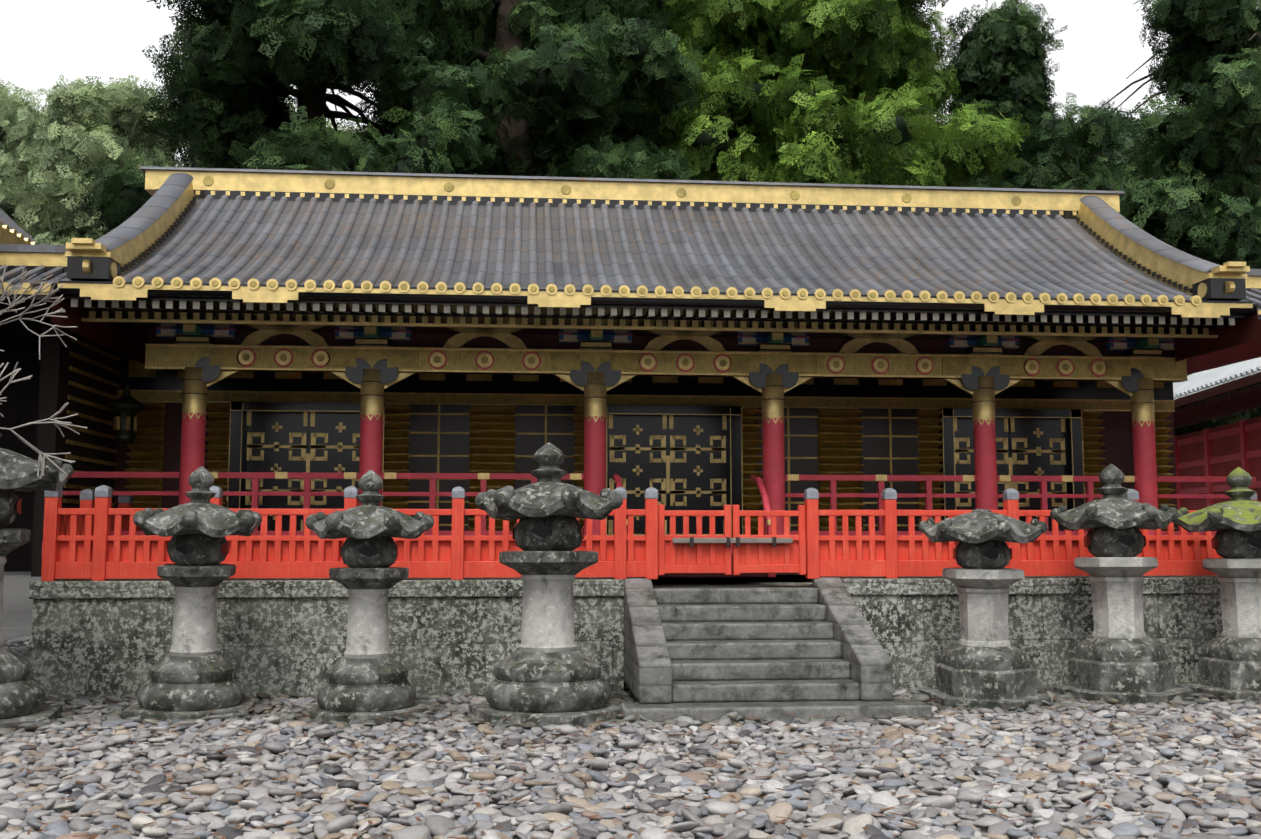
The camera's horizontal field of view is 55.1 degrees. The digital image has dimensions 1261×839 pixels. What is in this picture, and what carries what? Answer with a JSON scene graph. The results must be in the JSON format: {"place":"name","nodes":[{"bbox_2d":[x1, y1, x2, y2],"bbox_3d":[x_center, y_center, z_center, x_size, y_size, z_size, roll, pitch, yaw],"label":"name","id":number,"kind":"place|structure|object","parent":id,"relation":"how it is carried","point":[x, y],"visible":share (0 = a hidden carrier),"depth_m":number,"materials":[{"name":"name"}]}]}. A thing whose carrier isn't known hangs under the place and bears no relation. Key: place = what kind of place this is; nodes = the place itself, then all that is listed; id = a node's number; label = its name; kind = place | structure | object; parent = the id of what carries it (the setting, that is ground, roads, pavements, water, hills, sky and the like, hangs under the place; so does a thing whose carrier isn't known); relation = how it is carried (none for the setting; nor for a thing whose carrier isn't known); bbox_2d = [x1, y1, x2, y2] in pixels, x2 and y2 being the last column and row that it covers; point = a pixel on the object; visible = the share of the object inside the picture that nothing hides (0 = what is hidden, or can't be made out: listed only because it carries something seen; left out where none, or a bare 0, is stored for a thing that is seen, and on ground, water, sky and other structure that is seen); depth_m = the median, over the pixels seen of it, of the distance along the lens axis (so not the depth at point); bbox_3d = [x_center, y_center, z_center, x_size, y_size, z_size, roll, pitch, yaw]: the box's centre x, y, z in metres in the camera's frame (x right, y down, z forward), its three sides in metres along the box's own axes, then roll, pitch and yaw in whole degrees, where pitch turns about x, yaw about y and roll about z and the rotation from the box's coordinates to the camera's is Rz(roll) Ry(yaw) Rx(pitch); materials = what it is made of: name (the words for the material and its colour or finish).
{"place":"outdoors","nodes":[
{"label":"outdoors","id":0,"kind":"place"},
{"bbox_2d":[0,108,18,170],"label":"shade tree","id":1,"kind":"object","parent":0,"point":[1,139],"depth_m":57.15,"materials":[{"name":"green plant"}]},
{"bbox_2d":[0,80,45,192],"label":"tree","id":2,"kind":"object","parent":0,"point":[15,101],"visible":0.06,"depth_m":57.38,"materials":[{"name":"green plant"}]},
{"bbox_2d":[70,0,497,233],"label":"cedar","id":3,"kind":"object","parent":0,"point":[260,122],"depth_m":25.92,"materials":[{"name":"green plant"}]},
{"bbox_2d":[337,41,490,134],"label":"tree","id":4,"kind":"object","parent":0,"point":[373,120],"depth_m":49.69,"materials":[{"name":"green plant"}]},
{"bbox_2d":[353,0,702,179],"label":"cedar","id":5,"kind":"object","parent":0,"point":[554,103],"depth_m":27.71,"materials":[{"name":"green plant"}]},
{"bbox_2d":[383,0,679,179],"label":"tree","id":6,"kind":"object","parent":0,"point":[581,75],"visible":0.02,"depth_m":26.92,"materials":[{"name":"green plant"}]},
{"bbox_2d":[464,0,700,174],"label":"cedar","id":7,"kind":"object","parent":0,"point":[539,150],"depth_m":31.67,"materials":[{"name":"green plant"}]},
{"bbox_2d":[1,572,1251,838],"bbox_3d":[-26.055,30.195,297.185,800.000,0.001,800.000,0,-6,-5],"label":"ground","id":8,"kind":"structure","parent":0,"point":[17,612],"depth_m":21.00,"materials":[{"name":"grey gravel"}]},
{"bbox_2d":[3,636,30,661],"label":"pebbles","id":9,"kind":"object","parent":8,"relation":"on","point":[21,647],"visible":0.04,"depth_m":17.49,"materials":[{"name":"grey stone"}]},
{"bbox_2d":[0,433,72,729],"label":"stone lantern","id":10,"kind":"object","parent":8,"relation":"on","point":[22,695],"visible":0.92,"depth_m":10.33,"materials":[{"name":"grey stone"}]},
{"bbox_2d":[0,265,86,478],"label":"bare tree","id":11,"kind":"object","parent":8,"relation":"on","point":[14,303],"visible":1,"depth_m":11.55,"materials":[{"name":"grey plant"}]},
{"bbox_2d":[0,100,168,241],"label":"shade tree","id":12,"kind":"object","parent":8,"relation":"on","point":[4,204],"depth_m":52.19,"materials":[{"name":"green plant"}]},
{"bbox_2d":[0,74,190,244],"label":"tree","id":13,"kind":"object","parent":8,"relation":"on","point":[102,133],"visible":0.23,"depth_m":52.46,"materials":[{"name":"green plant"}]},
{"bbox_2d":[176,95,295,167],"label":"tree","id":14,"kind":"object","parent":8,"relation":"on","point":[202,151],"depth_m":60.26,"materials":[{"name":"green plant"}]},
{"bbox_2d":[110,0,431,214],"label":"tree","id":15,"kind":"object","parent":8,"relation":"on","point":[400,167],"visible":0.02,"depth_m":26.23,"materials":[{"name":"green plant"}]},
{"bbox_2d":[286,119,377,134],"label":"tree","id":16,"kind":"object","parent":8,"relation":"on","point":[346,128],"depth_m":48.36,"materials":[{"name":"green plant"}]},
{"bbox_2d":[301,470,433,723],"bbox_3d":[-2.391,1.572,11.037,1.173,2.230,1.043,0,-6,-5],"label":"stone lantern","id":17,"kind":"object","parent":8,"relation":"on","point":[366,675],"visible":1,"depth_m":10.81,"materials":[{"name":"grey stone"}]},
{"bbox_2d":[470,0,659,153],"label":"tree","id":18,"kind":"object","parent":8,"relation":"on","point":[595,124],"depth_m":32.06,"materials":[{"name":"green plant"}]},
{"bbox_2d":[29,575,1222,698],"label":"stone platform","id":19,"kind":"structure","parent":8,"relation":"on","point":[100,639],"depth_m":12.31,"materials":[{"name":"grey stone"}]},
{"bbox_2d":[0,326,1177,576],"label":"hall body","id":20,"kind":"structure","parent":19,"relation":"on","point":[78,374],"depth_m":15.31,"materials":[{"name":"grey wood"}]},
{"bbox_2d":[105,357,146,444],"bbox_3d":[-6.155,-0.484,14.785,0.480,1.600,0.480,0,-6,-5],"label":"bronze lantern","id":21,"kind":"object","parent":20,"relation":"hanging from","point":[126,407],"visible":0.96,"depth_m":14.63,"materials":[{"name":"black metal"}]},
{"bbox_2d":[0,244,1260,374],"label":"side roofs","id":22,"kind":"structure","parent":20,"relation":"on","point":[42,261],"depth_m":13.05,"materials":[{"name":"grey metal"}]},
{"bbox_2d":[117,353,1176,537],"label":"building wall","id":23,"kind":"structure","parent":20,"relation":"on","point":[686,443],"depth_m":16.07,"materials":[{"name":"black wood"}]},
{"bbox_2d":[53,199,1256,315],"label":"roof deck","id":24,"kind":"structure","parent":20,"relation":"on","point":[1073,223],"depth_m":14.50,"materials":[{"name":"grey tile"}]},
{"bbox_2d":[140,166,1124,218],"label":"ridge","id":25,"kind":"structure","parent":24,"relation":"on","point":[364,187],"depth_m":16.18,"materials":[{"name":"gold metal"}]},
{"bbox_2d":[51,283,1258,363],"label":"gable ends","id":26,"kind":"object","parent":24,"relation":"attached to","point":[130,343],"visible":0.08,"depth_m":13.84,"materials":[{"name":"black wood"}]},
{"bbox_2d":[58,276,1252,317],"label":"eave caps","id":27,"kind":"object","parent":24,"relation":"attached to","point":[253,290],"visible":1,"depth_m":12.68,"materials":[{"name":"gold metal"}]},
{"bbox_2d":[123,194,1191,299],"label":"roof tiles","id":28,"kind":"object","parent":24,"relation":"on","point":[1086,288],"visible":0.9,"depth_m":14.59,"materials":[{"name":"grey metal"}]},
{"bbox_2d":[65,173,1249,300],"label":"descending roof ridges","id":29,"kind":"object","parent":24,"relation":"on","point":[146,228],"visible":0.98,"depth_m":13.91,"materials":[{"name":"grey metal"}]},
{"bbox_2d":[41,485,1256,580],"bbox_3d":[1.310,1.379,14.649,14.818,0.965,3.795,0,-6,-5],"label":"red fence","id":30,"kind":"object","parent":19,"relation":"on","point":[80,543],"visible":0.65,"depth_m":12.70,"materials":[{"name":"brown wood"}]},
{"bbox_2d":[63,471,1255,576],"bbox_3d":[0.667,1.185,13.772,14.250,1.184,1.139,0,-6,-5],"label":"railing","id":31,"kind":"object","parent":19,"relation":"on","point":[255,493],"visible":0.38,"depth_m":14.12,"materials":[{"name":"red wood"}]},
{"bbox_2d":[179,367,1157,535],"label":"columns","id":32,"kind":"structure","parent":19,"relation":"on","point":[193,424],"depth_m":14.31,"materials":[{"name":"wood"}]},
{"bbox_2d":[144,344,1187,396],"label":"head beam","id":33,"kind":"structure","parent":32,"relation":"on","point":[349,364],"depth_m":14.38,"materials":[{"name":"gold metal"}]},
{"bbox_2d":[148,325,1174,356],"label":"brackets","id":34,"kind":"object","parent":33,"relation":"on","point":[594,340],"visible":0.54,"depth_m":14.43,"materials":[{"name":"black paint"}]},
{"bbox_2d":[62,295,1245,342],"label":"rafters","id":35,"kind":"object","parent":34,"relation":"attached to","point":[148,313],"visible":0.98,"depth_m":13.29,"materials":[{"name":"black paint"}]},
{"bbox_2d":[0,751,1260,838],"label":"pebbles","id":36,"kind":"object","parent":8,"relation":"on","point":[438,824],"visible":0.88,"depth_m":7.16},
{"bbox_2d":[0,209,1260,530],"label":"neighbouring halls","id":37,"kind":"object","parent":8,"relation":"on","point":[1222,451],"visible":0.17,"depth_m":24.28,"materials":[{"name":"red wood"}]},
{"bbox_2d":[0,682,1260,784],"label":"pebbles","id":38,"kind":"object","parent":8,"relation":"on","point":[158,755],"visible":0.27,"depth_m":9.47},
{"bbox_2d":[121,466,261,719],"bbox_3d":[-4.010,1.566,11.169,1.144,2.268,1.248,1,-4,-5],"label":"stone lantern","id":39,"kind":"object","parent":38,"relation":"on","point":[192,673],"visible":1,"depth_m":10.94,"materials":[{"name":"grey stone"}]},
{"bbox_2d":[470,442,622,726],"bbox_3d":[-0.749,1.443,11.008,1.408,2.482,1.380,0,-7,-5],"label":"stone lantern","id":40,"kind":"object","parent":38,"relation":"on","point":[548,672],"visible":1,"depth_m":10.72,"materials":[{"name":"grey stone"}]},
{"bbox_2d":[0,682,1260,838],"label":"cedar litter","id":41,"kind":"object","parent":38,"relation":"on","point":[477,804],"visible":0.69,"depth_m":8.10,"materials":[{"name":"brown plant"}]},
{"bbox_2d":[919,509,1050,710],"bbox_3d":[3.447,1.817,11.802,1.088,1.888,1.237,1,-5,-5],"label":"stone lantern","id":42,"kind":"object","parent":38,"relation":"on","point":[984,663],"visible":1,"depth_m":11.56,"materials":[{"name":"grey stone"}]},
{"bbox_2d":[1050,464,1191,704],"bbox_3d":[4.899,1.620,12.179,1.229,2.353,1.270,0,-6,-5],"label":"stone lantern","id":43,"kind":"object","parent":38,"relation":"on","point":[1120,656],"visible":1,"depth_m":11.94,"materials":[{"name":"grey stone"}]},
{"bbox_2d":[1172,467,1260,701],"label":"stone lantern","id":44,"kind":"object","parent":38,"relation":"on","point":[1229,663],"visible":0.98,"depth_m":12.13,"materials":[{"name":"grey stone"}]},
{"bbox_2d":[620,577,931,721],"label":"stone steps","id":45,"kind":"structure","parent":8,"relation":"on","point":[719,652],"depth_m":11.42,"materials":[{"name":"stone"}]},
{"bbox_2d":[642,0,1000,185],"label":"tree","id":46,"kind":"object","parent":8,"relation":"on","point":[703,139],"visible":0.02,"depth_m":28.90,"materials":[{"name":"green plant"}]},
{"bbox_2d":[622,0,1030,186],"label":"tree","id":47,"kind":"object","parent":8,"relation":"on","point":[777,41],"depth_m":29.22,"materials":[{"name":"green plant"}]},
{"bbox_2d":[874,0,951,123],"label":"tree","id":48,"kind":"object","parent":8,"relation":"on","point":[946,62],"depth_m":41.92,"materials":[{"name":"green plant"}]},
{"bbox_2d":[934,0,1118,190],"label":"cedar","id":49,"kind":"object","parent":8,"relation":"on","point":[1025,73],"visible":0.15,"depth_m":38.88,"materials":[{"name":"green plant"}]},
{"bbox_2d":[960,32,1093,188],"bbox_3d":[12.678,-5.409,39.818,7.486,16.391,6.894,0,-6,-5],"label":"tree","id":50,"kind":"object","parent":8,"relation":"on","point":[1001,52],"depth_m":38.99,"materials":[{"name":"green plant"}]},
{"bbox_2d":[1045,0,1260,435],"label":"cedar","id":51,"kind":"object","parent":8,"relation":"on","point":[1207,207],"depth_m":30.66,"materials":[{"name":"green plant"}]},
{"bbox_2d":[1066,94,1260,435],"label":"tree","id":52,"kind":"object","parent":8,"relation":"on","point":[1125,139],"depth_m":50.17,"materials":[{"name":"green plant"}]},
{"bbox_2d":[1076,0,1251,430],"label":"tree","id":53,"kind":"object","parent":8,"relation":"on","point":[1223,257],"depth_m":30.45,"materials":[{"name":"green plant"}]},
{"bbox_2d":[1236,178,1260,417],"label":"cedar","id":54,"kind":"object","parent":8,"relation":"on","point":[1249,414],"depth_m":38.77,"materials":[{"name":"green plant"}]},
{"bbox_2d":[0,0,1258,181],"label":"sky","id":55,"kind":"structure","parent":0,"point":[41,41],"materials":[{"name":"white"}]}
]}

